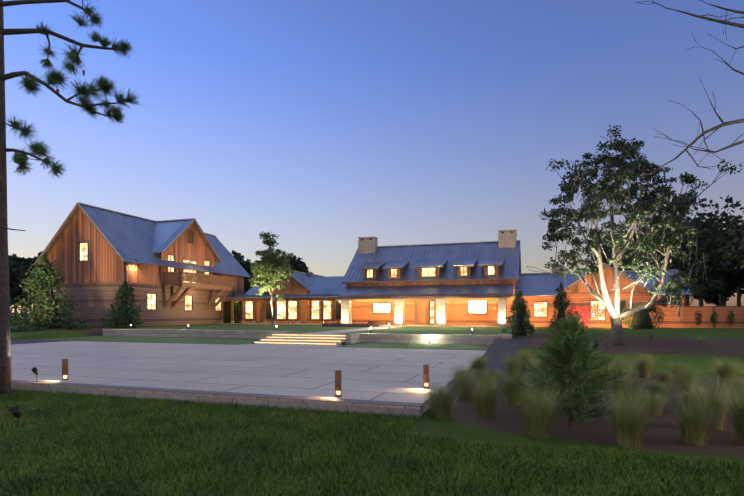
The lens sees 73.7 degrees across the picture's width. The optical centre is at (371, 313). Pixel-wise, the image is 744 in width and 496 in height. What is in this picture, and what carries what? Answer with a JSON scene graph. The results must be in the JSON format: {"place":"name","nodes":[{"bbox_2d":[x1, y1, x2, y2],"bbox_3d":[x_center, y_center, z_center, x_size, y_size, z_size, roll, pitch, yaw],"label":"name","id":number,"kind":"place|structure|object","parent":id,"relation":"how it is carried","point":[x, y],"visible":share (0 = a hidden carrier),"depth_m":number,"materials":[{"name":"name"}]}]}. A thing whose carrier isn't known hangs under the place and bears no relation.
{"place":"outdoors","nodes":[
{"label":"outdoors","id":0,"kind":"place"},
{"bbox_2d":[34,202,250,326],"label":"house","id":1,"kind":"structure","parent":0,"point":[189,271],"depth_m":50.47,"materials":[{"name":"brown wood"}]},
{"bbox_2d":[102,323,515,345],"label":"terrace","id":2,"kind":"structure","parent":0,"point":[340,334],"depth_m":35.32,"materials":[{"name":"stone"}]},
{"bbox_2d":[249,231,311,324],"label":"tree","id":3,"kind":"object","parent":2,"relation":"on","point":[274,263],"depth_m":52.58,"materials":[{"name":"green plant"}]},
{"bbox_2d":[218,270,345,324],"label":"house wing","id":4,"kind":"structure","parent":2,"relation":"on","point":[312,300],"depth_m":60.97,"materials":[{"name":"wood"}]},
{"bbox_2d":[337,229,520,326],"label":"house","id":5,"kind":"structure","parent":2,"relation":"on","point":[465,284],"depth_m":51.97,"materials":[{"name":"brown wood"}]},
{"bbox_2d":[0,371,743,495],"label":"lawn","id":6,"kind":"structure","parent":0,"point":[654,486],"depth_m":6.72,"materials":[{"name":"green plant"}]},
{"bbox_2d":[0,313,743,495],"bbox_3d":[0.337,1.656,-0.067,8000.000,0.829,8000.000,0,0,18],"label":"ground","id":7,"kind":"structure","parent":0,"point":[504,424],"depth_m":9.39,"materials":[{"name":"green plant"}]},
{"bbox_2d":[10,407,20,426],"bbox_3d":[-6.226,1.853,8.663,0.123,0.453,0.228,0,0,-22],"label":"landscape spotlight","id":8,"kind":"object","parent":7,"relation":"on","point":[15,411],"visible":0.96,"depth_m":8.62,"materials":[{"name":"black metal"}]},
{"bbox_2d":[0,0,125,395],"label":"pine tree","id":9,"kind":"object","parent":7,"relation":"on","point":[5,364],"visible":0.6,"depth_m":12.19,"materials":[{"name":"green plant"}]},
{"bbox_2d":[1,0,142,179],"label":"pine needles","id":10,"kind":"object","parent":9,"relation":"attached to","point":[104,85],"visible":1,"depth_m":12.28,"materials":[{"name":"green plant"}]},
{"bbox_2d":[11,336,490,416],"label":"paved patio","id":11,"kind":"structure","parent":7,"relation":"on","point":[382,378],"depth_m":15.92,"materials":[{"name":"concrete"}]},
{"bbox_2d":[31,367,38,381],"bbox_3d":[-8.776,1.635,12.922,0.123,0.450,0.230,0,0,-16],"label":"landscape spotlight","id":12,"kind":"object","parent":11,"relation":"on","point":[35,371],"visible":0.94,"depth_m":12.90,"materials":[{"name":"black metal"}]},
{"bbox_2d":[62,359,67,379],"bbox_3d":[-8.302,1.527,13.420,0.150,0.566,0.150,0,0,18],"label":"bollard","id":13,"kind":"object","parent":11,"relation":"on","point":[64,368],"visible":1,"depth_m":13.36,"materials":[{"name":"brown metal"}]},
{"bbox_2d":[335,370,341,396],"bbox_3d":[-0.733,1.527,10.764,0.150,0.566,0.150,0,0,18],"label":"bollard","id":14,"kind":"object","parent":11,"relation":"on","point":[338,381],"visible":1,"depth_m":10.71,"materials":[{"name":"brown metal"}]},
{"bbox_2d":[423,364,428,387],"bbox_3d":[1.312,1.527,11.985,0.150,0.566,0.150,0,0,18],"label":"bollard","id":15,"kind":"object","parent":11,"relation":"on","point":[426,373],"visible":0.96,"depth_m":11.93,"materials":[{"name":"brown metal"}]},
{"bbox_2d":[27,267,653,425],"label":"shrub","id":16,"kind":"object","parent":7,"relation":"on","point":[521,328],"visible":0.29,"depth_m":42.51,"materials":[{"name":"green plant"}]},
{"bbox_2d":[505,313,636,424],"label":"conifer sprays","id":17,"kind":"object","parent":7,"relation":"on","point":[569,333],"visible":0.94,"depth_m":8.77,"materials":[{"name":"green plant"}]},
{"bbox_2d":[418,330,743,448],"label":"ornamental grasses","id":18,"kind":"object","parent":7,"relation":"on","point":[539,408],"visible":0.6,"depth_m":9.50,"materials":[{"name":"green plant"}]},
{"bbox_2d":[566,304,610,326],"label":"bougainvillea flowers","id":19,"kind":"object","parent":7,"relation":"on","point":[588,312],"visible":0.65,"depth_m":44.19,"materials":[{"name":"red plant"}]},
{"bbox_2d":[588,333,605,346],"bbox_3d":[10.351,1.212,22.949,1.070,0.705,1.067,0,0,18],"label":"agave","id":20,"kind":"object","parent":7,"relation":"on","point":[596,342],"visible":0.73,"depth_m":22.82,"materials":[{"name":"green plant"}]},
{"bbox_2d":[512,263,743,327],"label":"wing","id":21,"kind":"structure","parent":7,"relation":"on","point":[539,293],"depth_m":45.49,"materials":[{"name":"brown wood"}]},
{"bbox_2d":[526,125,742,345],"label":"tree","id":22,"kind":"object","parent":7,"relation":"on","point":[652,204],"depth_m":23.41,"materials":[{"name":"green plant"}]},
{"bbox_2d":[3,0,743,312],"label":"sky","id":23,"kind":"structure","parent":0,"point":[320,126],"materials":[{"name":"blue"}]},
{"bbox_2d":[10,251,743,334],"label":"shrub leaves","id":24,"kind":"object","parent":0,"point":[125,288],"visible":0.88,"depth_m":42.98,"materials":[{"name":"green plant"}]},
{"bbox_2d":[455,338,528,387],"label":"side path","id":25,"kind":"structure","parent":0,"point":[498,348],"depth_m":21.85,"materials":[{"name":"concrete"}]},
{"bbox_2d":[625,0,743,176],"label":"bare branches","id":26,"kind":"object","parent":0,"point":[717,127],"visible":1,"depth_m":9.13,"materials":[{"name":"brown wood"}]}
]}

